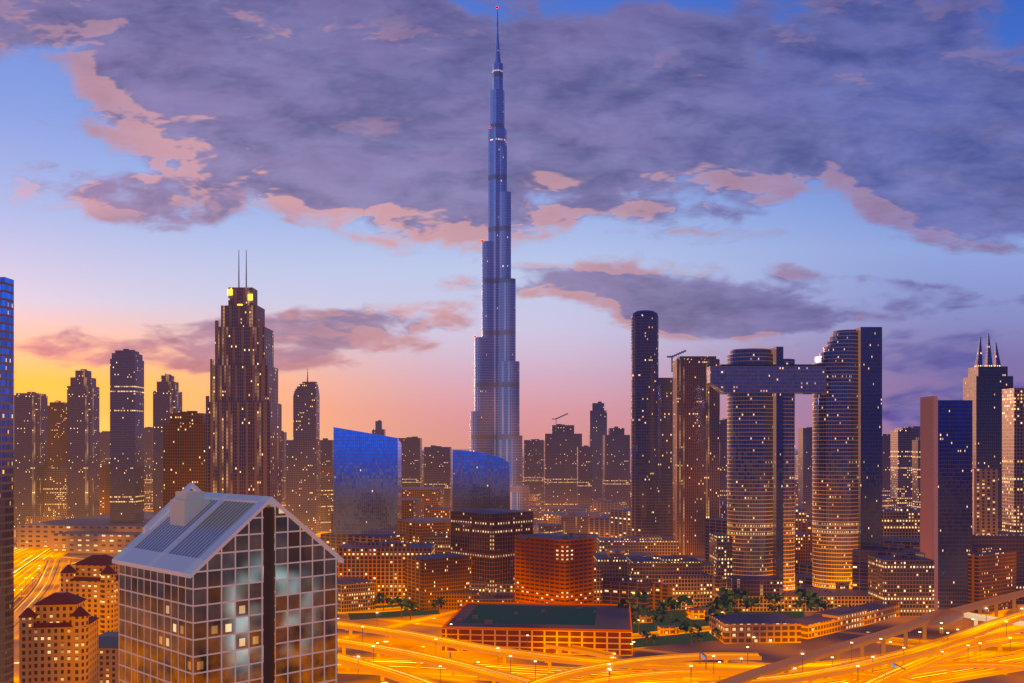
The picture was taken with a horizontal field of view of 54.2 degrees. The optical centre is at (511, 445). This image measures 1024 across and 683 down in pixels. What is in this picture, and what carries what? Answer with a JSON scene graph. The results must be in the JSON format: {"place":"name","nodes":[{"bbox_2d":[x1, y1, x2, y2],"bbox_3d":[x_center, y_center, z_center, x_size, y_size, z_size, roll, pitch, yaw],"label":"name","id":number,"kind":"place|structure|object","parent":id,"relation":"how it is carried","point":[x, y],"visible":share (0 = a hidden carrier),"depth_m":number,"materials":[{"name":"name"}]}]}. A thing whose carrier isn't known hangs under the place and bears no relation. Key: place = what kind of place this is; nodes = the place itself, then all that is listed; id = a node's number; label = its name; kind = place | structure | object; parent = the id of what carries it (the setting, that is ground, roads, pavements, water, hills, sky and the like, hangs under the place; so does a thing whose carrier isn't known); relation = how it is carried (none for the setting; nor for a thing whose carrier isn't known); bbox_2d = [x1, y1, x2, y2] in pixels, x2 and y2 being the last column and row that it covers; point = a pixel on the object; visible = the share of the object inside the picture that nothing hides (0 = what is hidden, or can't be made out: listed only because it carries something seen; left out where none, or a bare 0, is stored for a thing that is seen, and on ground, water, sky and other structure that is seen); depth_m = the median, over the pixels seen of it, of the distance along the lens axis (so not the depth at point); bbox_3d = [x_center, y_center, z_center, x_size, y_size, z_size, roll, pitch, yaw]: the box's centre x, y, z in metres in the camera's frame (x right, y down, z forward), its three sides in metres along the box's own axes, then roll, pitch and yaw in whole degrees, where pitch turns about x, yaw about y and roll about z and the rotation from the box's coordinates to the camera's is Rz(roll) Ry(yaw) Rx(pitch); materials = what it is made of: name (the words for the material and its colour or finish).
{"place":"outdoors","nodes":[
{"label":"outdoors","id":0,"kind":"place"},
{"bbox_2d":[0,277,13,682],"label":"edge tower","id":1,"kind":"structure","parent":0,"point":[6,480],"depth_m":451.34,"materials":[{"name":"blue glass"}]},
{"bbox_2d":[48,401,66,466],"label":"tower","id":2,"kind":"structure","parent":0,"point":[57,433],"depth_m":2000.00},
{"bbox_2d":[99,431,109,463],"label":"tower","id":3,"kind":"structure","parent":0,"point":[104,447],"depth_m":2600.00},
{"bbox_2d":[206,287,281,504],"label":"twin mast tower","id":4,"kind":"structure","parent":0,"point":[243,432],"depth_m":1002.20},
{"bbox_2d":[228,289,252,304],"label":"lit windows","id":5,"kind":"structure","parent":4,"relation":"attached to","point":[250,296],"depth_m":1014.06,"materials":[{"name":"yellow glass"}]},
{"bbox_2d":[238,250,246,286],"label":"antennas","id":6,"kind":"object","parent":4,"relation":"on","point":[238,270],"visible":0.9,"depth_m":1024.61,"materials":[{"name":"grey metal"}]},
{"bbox_2d":[193,506,336,682],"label":"gable walls","id":7,"kind":"structure","parent":0,"point":[228,612],"depth_m":242.79,"materials":[{"name":"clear glass"}]},
{"bbox_2d":[112,483,343,578],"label":"roof frame","id":8,"kind":"object","parent":7,"relation":"on","point":[164,561],"visible":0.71,"depth_m":247.25,"materials":[{"name":"white metal"}]},
{"bbox_2d":[170,491,209,525],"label":"chimney","id":9,"kind":"object","parent":8,"relation":"on","point":[186,507],"visible":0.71,"depth_m":257.47,"materials":[{"name":"beige concrete"}]},
{"bbox_2d":[135,499,274,557],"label":"roof panels","id":10,"kind":"object","parent":8,"relation":"on","point":[206,533],"visible":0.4,"depth_m":248.83,"materials":[{"name":"grey metal"}]},
{"bbox_2d":[286,368,320,533],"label":"skyscraper","id":11,"kind":"structure","parent":0,"point":[303,476],"depth_m":1706.56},
{"bbox_2d":[337,606,416,613],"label":"street","id":12,"kind":"structure","parent":0,"point":[389,609],"depth_m":909.91,"materials":[{"name":"asphalt"}]},
{"bbox_2d":[398,436,421,486],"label":"tower","id":13,"kind":"structure","parent":0,"point":[411,461],"depth_m":2300.00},
{"bbox_2d":[14,449,1023,682],"bbox_3d":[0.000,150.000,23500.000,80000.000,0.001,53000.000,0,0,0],"label":"ground","id":14,"kind":"structure","parent":0,"point":[433,624],"depth_m":751.88,"materials":[{"name":"orange asphalt"}]},
{"bbox_2d":[14,546,45,566],"bbox_3d":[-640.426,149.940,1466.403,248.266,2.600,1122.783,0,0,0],"label":"highway","id":15,"kind":"structure","parent":14,"relation":"on","point":[21,557],"depth_m":1391.82,"materials":[{"name":"asphalt"}]},
{"bbox_2d":[14,392,47,528],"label":"tower","id":16,"kind":"structure","parent":14,"relation":"on","point":[30,436],"depth_m":1800.00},
{"bbox_2d":[14,548,67,601],"bbox_3d":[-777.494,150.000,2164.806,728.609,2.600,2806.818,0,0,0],"label":"highway","id":17,"kind":"structure","parent":14,"relation":"on","point":[27,569],"depth_m":1221.88,"materials":[{"name":"asphalt"}]},
{"bbox_2d":[14,560,71,638],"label":"highway","id":18,"kind":"structure","parent":14,"relation":"on","point":[48,583],"depth_m":1049.69,"materials":[{"name":"asphalt"}]},
{"bbox_2d":[19,601,97,682],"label":"hotel","id":19,"kind":"structure","parent":14,"relation":"on","point":[59,655],"depth_m":480.53,"materials":[{"name":"beige concrete"}]},
{"bbox_2d":[19,592,98,627],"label":"roof","id":20,"kind":"structure","parent":19,"relation":"on","point":[61,598],"depth_m":484.20,"materials":[{"name":"red tile"}]},
{"bbox_2d":[67,369,98,517],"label":"tower","id":21,"kind":"structure","parent":14,"relation":"on","point":[82,445],"depth_m":1800.00,"materials":[{"name":"concrete"}]},
{"bbox_2d":[16,511,155,552],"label":"mall block","id":22,"kind":"structure","parent":14,"relation":"on","point":[101,533],"depth_m":1448.65,"materials":[{"name":"beige concrete"}]},
{"bbox_2d":[61,564,117,634],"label":"apartment building","id":23,"kind":"structure","parent":14,"relation":"on","point":[101,601],"depth_m":659.41,"materials":[{"name":"beige concrete"}]},
{"bbox_2d":[60,554,117,581],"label":"roof","id":24,"kind":"structure","parent":23,"relation":"on","point":[101,559],"depth_m":664.70,"materials":[{"name":"red tile"}]},
{"bbox_2d":[98,648,117,682],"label":"building","id":25,"kind":"structure","parent":14,"relation":"on","point":[107,665],"depth_m":560.00,"materials":[{"name":"teal"}]},
{"bbox_2d":[98,631,117,647],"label":"teal block roof","id":26,"kind":"structure","parent":25,"relation":"on","point":[108,639],"depth_m":564.36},
{"bbox_2d":[110,349,143,522],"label":"tower","id":27,"kind":"structure","parent":14,"relation":"on","point":[126,436],"depth_m":1500.00,"materials":[{"name":"grey glass"}]},
{"bbox_2d":[144,427,152,463],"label":"tower","id":28,"kind":"structure","parent":14,"relation":"on","point":[148,445],"depth_m":2600.00,"materials":[{"name":"grey concrete"}]},
{"bbox_2d":[118,564,192,682],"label":"side wall","id":29,"kind":"structure","parent":14,"relation":"on","point":[155,627],"depth_m":243.78,"materials":[{"name":"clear glass"}]},
{"bbox_2d":[153,374,181,513],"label":"tower","id":30,"kind":"structure","parent":14,"relation":"on","point":[167,397],"depth_m":1700.00,"materials":[{"name":"concrete"}]},
{"bbox_2d":[163,411,205,507],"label":"tower","id":31,"kind":"structure","parent":14,"relation":"on","point":[184,450],"depth_m":1100.00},
{"bbox_2d":[264,507,273,682],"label":"vertical recess","id":32,"kind":"object","parent":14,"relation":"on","point":[268,594],"visible":0.5,"depth_m":244.84,"materials":[{"name":"grey"}]},
{"bbox_2d":[274,551,274,682],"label":"side wall","id":33,"kind":"structure","parent":14,"relation":"on","point":[274,616],"depth_m":279.60,"materials":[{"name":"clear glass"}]},
{"bbox_2d":[282,430,286,499],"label":"tower","id":34,"kind":"structure","parent":14,"relation":"on","point":[284,436],"depth_m":2408.55,"materials":[{"name":"grey concrete"}]},
{"bbox_2d":[320,439,332,466],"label":"tower","id":35,"kind":"structure","parent":14,"relation":"on","point":[326,452],"depth_m":2200.00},
{"bbox_2d":[333,427,400,549],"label":"blue block","id":36,"kind":"structure","parent":14,"relation":"on","point":[366,482],"depth_m":1100.15,"materials":[{"name":"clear glass"}]},
{"bbox_2d":[372,420,385,435],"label":"tower","id":37,"kind":"structure","parent":14,"relation":"on","point":[378,430],"depth_m":2607.80,"materials":[{"name":"grey concrete"}]},
{"bbox_2d":[337,540,434,603],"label":"building","id":38,"kind":"structure","parent":14,"relation":"on","point":[383,567],"depth_m":950.00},
{"bbox_2d":[337,652,437,682],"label":"flyover","id":39,"kind":"object","parent":14,"relation":"on","point":[389,672],"visible":0.94,"depth_m":638.70,"materials":[{"name":"orange"}]},
{"bbox_2d":[337,637,532,682],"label":"flyover","id":40,"kind":"object","parent":14,"relation":"on","point":[494,675],"visible":0.91,"depth_m":657.25,"materials":[{"name":"orange"}]},
{"bbox_2d":[422,532,450,553],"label":"building","id":41,"kind":"structure","parent":14,"relation":"on","point":[441,541],"depth_m":1060.00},
{"bbox_2d":[424,446,451,506],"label":"tower","id":42,"kind":"structure","parent":14,"relation":"on","point":[437,466],"depth_m":2000.00,"materials":[{"name":"concrete"}]},
{"bbox_2d":[451,450,509,510],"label":"blue block","id":43,"kind":"structure","parent":14,"relation":"on","point":[479,480],"depth_m":1249.89,"materials":[{"name":"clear glass"}]},
{"bbox_2d":[470,8,538,533],"bbox_3d":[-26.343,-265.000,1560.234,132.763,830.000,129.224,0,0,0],"label":"skyscraper","id":44,"kind":"structure","parent":14,"relation":"on","point":[495,422],"depth_m":1534.21,"materials":[{"name":"blue glass"}]},
{"bbox_2d":[25,451,997,611],"bbox_3d":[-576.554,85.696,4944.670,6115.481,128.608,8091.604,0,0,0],"label":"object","id":45,"kind":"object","parent":14,"relation":"on","point":[356,593],"visible":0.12,"depth_m":1435.10,"materials":[{"name":"stone"}]},
{"bbox_2d":[626,555,701,583],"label":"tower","id":46,"kind":"structure","parent":45,"relation":"on","point":[648,569],"depth_m":920.00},
{"bbox_2d":[442,603,631,655],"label":"parking podium","id":47,"kind":"object","parent":14,"relation":"on","point":[611,617],"visible":0.71,"depth_m":725.12,"materials":[{"name":"concrete"}]},
{"bbox_2d":[462,605,596,624],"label":"flat roof","id":48,"kind":"structure","parent":47,"relation":"on","point":[554,615],"depth_m":783.19,"materials":[{"name":"green"}]},
{"bbox_2d":[351,506,910,623],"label":"roof plant","id":49,"kind":"object","parent":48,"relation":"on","point":[526,537],"visible":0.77,"depth_m":882.08,"materials":[{"name":"grey metal"}]},
{"bbox_2d":[442,602,631,631],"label":"podium parapet","id":50,"kind":"structure","parent":47,"relation":"on","point":[448,621],"depth_m":730.16,"materials":[{"name":"brown concrete"}]},
{"bbox_2d":[99,462,1015,613],"bbox_3d":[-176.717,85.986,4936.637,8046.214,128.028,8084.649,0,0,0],"label":"buildings","id":51,"kind":"structure","parent":14,"relation":"on","point":[429,578],"depth_m":926.12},
{"bbox_2d":[544,424,581,509],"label":"tower","id":52,"kind":"structure","parent":14,"relation":"on","point":[562,442],"depth_m":2300.00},
{"bbox_2d":[144,451,1002,601],"bbox_3d":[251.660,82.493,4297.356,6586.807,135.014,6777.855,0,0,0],"label":"buildings","id":53,"kind":"structure","parent":14,"relation":"on","point":[721,552],"depth_m":1093.63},
{"bbox_2d":[348,605,802,647],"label":"lawns","id":54,"kind":"structure","parent":14,"relation":"on","point":[666,639],"depth_m":853.28,"materials":[{"name":"green plant"}]},
{"bbox_2d":[544,644,614,657],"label":"flyover","id":55,"kind":"object","parent":14,"relation":"on","point":[590,651],"visible":0.38,"depth_m":704.89,"materials":[{"name":"orange"}]},
{"bbox_2d":[577,445,591,511],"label":"tower","id":56,"kind":"structure","parent":14,"relation":"on","point":[584,474],"depth_m":2100.00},
{"bbox_2d":[589,401,606,499],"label":"tower","id":57,"kind":"structure","parent":14,"relation":"on","point":[597,422],"depth_m":2300.00,"materials":[{"name":"grey concrete"}]},
{"bbox_2d":[423,456,795,476],"bbox_3d":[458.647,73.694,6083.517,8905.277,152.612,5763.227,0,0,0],"label":"city","id":58,"kind":"object","parent":14,"relation":"on","point":[523,461],"depth_m":5551.16},
{"bbox_2d":[593,555,626,579],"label":"building","id":59,"kind":"structure","parent":14,"relation":"on","point":[615,568],"depth_m":930.00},
{"bbox_2d":[371,503,853,644],"bbox_3d":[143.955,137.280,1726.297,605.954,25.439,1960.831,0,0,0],"label":"trees","id":60,"kind":"object","parent":14,"relation":"on","point":[724,600],"visible":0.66,"depth_m":861.29,"materials":[{"name":"green plant"}]},
{"bbox_2d":[603,426,629,508],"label":"tower","id":61,"kind":"structure","parent":14,"relation":"on","point":[616,463],"depth_m":2200.00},
{"bbox_2d":[597,534,677,556],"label":"building","id":62,"kind":"structure","parent":14,"relation":"on","point":[659,547],"depth_m":1120.00,"materials":[{"name":"stone"}]},
{"bbox_2d":[282,473,1001,594],"bbox_3d":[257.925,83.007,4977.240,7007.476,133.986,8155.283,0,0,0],"label":"buildings","id":63,"kind":"structure","parent":14,"relation":"on","point":[573,522],"depth_m":945.81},
{"bbox_2d":[525,652,761,682],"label":"flyover","id":64,"kind":"object","parent":14,"relation":"on","point":[575,672],"visible":0.91,"depth_m":638.02,"materials":[{"name":"orange"}]},
{"bbox_2d":[631,310,672,537],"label":"round top tower","id":65,"kind":"structure","parent":14,"relation":"on","point":[651,453],"depth_m":1209.22,"materials":[{"name":"grey glass"}]},
{"bbox_2d":[283,501,1023,610],"bbox_3d":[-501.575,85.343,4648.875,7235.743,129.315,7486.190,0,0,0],"label":"buildings","id":66,"kind":"structure","parent":14,"relation":"on","point":[615,591],"depth_m":947.14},
{"bbox_2d":[337,620,1023,680],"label":"flyover","id":67,"kind":"object","parent":14,"relation":"on","point":[503,652],"visible":0.68,"depth_m":676.82,"materials":[{"name":"orange"}]},
{"bbox_2d":[673,356,719,554],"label":"skyscraper","id":68,"kind":"structure","parent":14,"relation":"on","point":[696,449],"depth_m":1150.00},
{"bbox_2d":[720,418,726,500],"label":"tower","id":69,"kind":"structure","parent":14,"relation":"on","point":[723,459],"depth_m":1700.00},
{"bbox_2d":[571,670,932,682],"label":"flyover","id":70,"kind":"object","parent":14,"relation":"on","point":[632,677],"visible":0.63,"depth_m":619.67,"materials":[{"name":"orange"}]},
{"bbox_2d":[727,348,794,589],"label":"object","id":71,"kind":"structure","parent":14,"relation":"on","point":[750,473],"depth_m":934.00,"materials":[{"name":"glass"}]},
{"bbox_2d":[707,366,825,393],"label":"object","id":72,"kind":"structure","parent":71,"relation":"attached to","point":[768,379],"depth_m":926.00,"materials":[{"name":"blue glass"}]},
{"bbox_2d":[631,599,899,643],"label":"plaza blocks","id":73,"kind":"structure","parent":14,"relation":"on","point":[760,628],"depth_m":791.79,"materials":[{"name":"beige concrete"}]},
{"bbox_2d":[713,587,873,611],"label":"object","id":74,"kind":"structure","parent":14,"relation":"on","point":[836,598],"depth_m":905.00,"materials":[{"name":"concrete"}]},
{"bbox_2d":[798,426,811,513],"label":"tower","id":75,"kind":"structure","parent":14,"relation":"on","point":[804,467],"depth_m":1800.00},
{"bbox_2d":[812,330,857,588],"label":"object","id":76,"kind":"structure","parent":14,"relation":"on","point":[834,474],"depth_m":952.44,"materials":[{"name":"grey glass"}]},
{"bbox_2d":[698,610,1023,682],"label":"flyover","id":77,"kind":"object","parent":14,"relation":"on","point":[887,659],"visible":0.88,"depth_m":641.54,"materials":[{"name":"orange"}]},
{"bbox_2d":[715,589,1023,682],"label":"metro viaduct","id":78,"kind":"object","parent":14,"relation":"on","point":[813,656],"visible":0.81,"depth_m":693.89,"materials":[{"name":"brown concrete"}]},
{"bbox_2d":[918,609,963,625],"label":"metro station","id":79,"kind":"object","parent":78,"relation":"on","point":[943,616],"visible":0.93,"depth_m":783.39,"materials":[{"name":"brown"}]},
{"bbox_2d":[882,434,889,496],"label":"tower","id":80,"kind":"structure","parent":14,"relation":"on","point":[885,465],"depth_m":1700.00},
{"bbox_2d":[868,553,933,615],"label":"building","id":81,"kind":"structure","parent":14,"relation":"on","point":[906,581],"depth_m":880.00,"materials":[{"name":"beige concrete"}]},
{"bbox_2d":[882,506,919,537],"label":"building","id":82,"kind":"structure","parent":14,"relation":"on","point":[900,522],"depth_m":1050.00,"materials":[{"name":"stone"}]},
{"bbox_2d":[890,428,917,507],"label":"tower","id":83,"kind":"structure","parent":14,"relation":"on","point":[901,439],"depth_m":1500.00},
{"bbox_2d":[895,427,919,439],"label":"tower","id":84,"kind":"structure","parent":14,"relation":"on","point":[914,428],"depth_m":1900.00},
{"bbox_2d":[912,440,919,509],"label":"tower","id":85,"kind":"structure","parent":14,"relation":"on","point":[915,474],"depth_m":1405.19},
{"bbox_2d":[850,661,1023,682],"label":"flyover","id":86,"kind":"object","parent":14,"relation":"on","point":[950,666],"visible":0.63,"depth_m":654.54,"materials":[{"name":"orange"}]},
{"bbox_2d":[860,633,1023,682],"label":"flyover","id":87,"kind":"object","parent":14,"relation":"on","point":[913,666],"visible":0.85,"depth_m":661.91,"materials":[{"name":"orange"}]},
{"bbox_2d":[938,400,971,609],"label":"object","id":88,"kind":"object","parent":14,"relation":"on","point":[954,483],"visible":0.57,"depth_m":903.00,"materials":[{"name":"blue glass"}]},
{"bbox_2d":[972,469,997,534],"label":"building","id":89,"kind":"structure","parent":14,"relation":"on","point":[984,501],"depth_m":950.00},
{"bbox_2d":[963,366,1012,517],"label":"crown tower","id":90,"kind":"structure","parent":14,"relation":"on","point":[983,386],"depth_m":1101.72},
{"bbox_2d":[974,333,1000,366],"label":"rooftop spires","id":91,"kind":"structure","parent":90,"relation":"on","point":[988,359],"depth_m":1116.12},
{"bbox_2d":[964,612,1023,633],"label":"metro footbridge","id":92,"kind":"object","parent":14,"relation":"on","point":[976,617],"visible":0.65,"depth_m":809.02,"materials":[{"name":"grey concrete"}]},
{"bbox_2d":[1002,388,1023,531],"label":"edge tower","id":93,"kind":"structure","parent":14,"relation":"on","point":[1012,459],"depth_m":1001.00,"materials":[{"name":"stone"}]},
{"bbox_2d":[524,439,543,508],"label":"tower","id":94,"kind":"structure","parent":0,"point":[534,464],"depth_m":2400.00,"materials":[{"name":"grey concrete"}]},
{"bbox_2d":[337,657,853,682],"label":"road","id":95,"kind":"structure","parent":0,"point":[424,670],"depth_m":663.77,"materials":[{"name":"asphalt"}]},
{"bbox_2d":[450,651,905,674],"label":"sign gantry frames","id":96,"kind":"structure","parent":95,"relation":"on","point":[700,652],"depth_m":638.42,"materials":[{"name":"grey metal"}]},
{"bbox_2d":[632,626,708,638],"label":"street","id":97,"kind":"structure","parent":0,"point":[638,635],"depth_m":798.29,"materials":[{"name":"asphalt"}]},
{"bbox_2d":[667,350,685,371],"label":"crane","id":98,"kind":"object","parent":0,"point":[676,354],"visible":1,"depth_m":1189.20,"materials":[{"name":"silver metal"}]},
{"bbox_2d":[718,364,823,365],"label":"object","id":99,"kind":"structure","parent":0,"point":[770,365],"depth_m":927.00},
{"bbox_2d":[771,347,782,578],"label":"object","id":100,"kind":"structure","parent":0,"point":[777,352],"depth_m":926.75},
{"bbox_2d":[667,633,1023,682],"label":"road","id":101,"kind":"structure","parent":0,"point":[968,656],"depth_m":704.38,"materials":[{"name":"asphalt"}]},
{"bbox_2d":[853,327,881,548],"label":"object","id":102,"kind":"structure","parent":0,"point":[869,437],"depth_m":949.70,"materials":[{"name":"blue glass"}]},
{"bbox_2d":[813,651,1023,682],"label":"road","id":103,"kind":"structure","parent":0,"point":[956,675],"depth_m":657.76,"materials":[{"name":"asphalt"}]},
{"bbox_2d":[920,396,937,609],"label":"fin tower","id":104,"kind":"structure","parent":0,"point":[929,476],"depth_m":905.39,"materials":[{"name":"brown concrete"}]},
{"bbox_2d":[876,637,1023,653],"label":"road","id":105,"kind":"structure","parent":0,"point":[913,642],"depth_m":744.48,"materials":[{"name":"asphalt"}]},
{"bbox_3d":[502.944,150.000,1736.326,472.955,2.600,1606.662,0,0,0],"label":"street","id":106,"kind":"structure","parent":0,"visible":0},
{"bbox_2d":[15,548,1022,682],"bbox_3d":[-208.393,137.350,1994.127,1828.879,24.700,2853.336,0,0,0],"label":"street lights","id":107,"kind":"object","parent":106,"relation":"on","point":[614,654],"visible":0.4,"depth_m":654.85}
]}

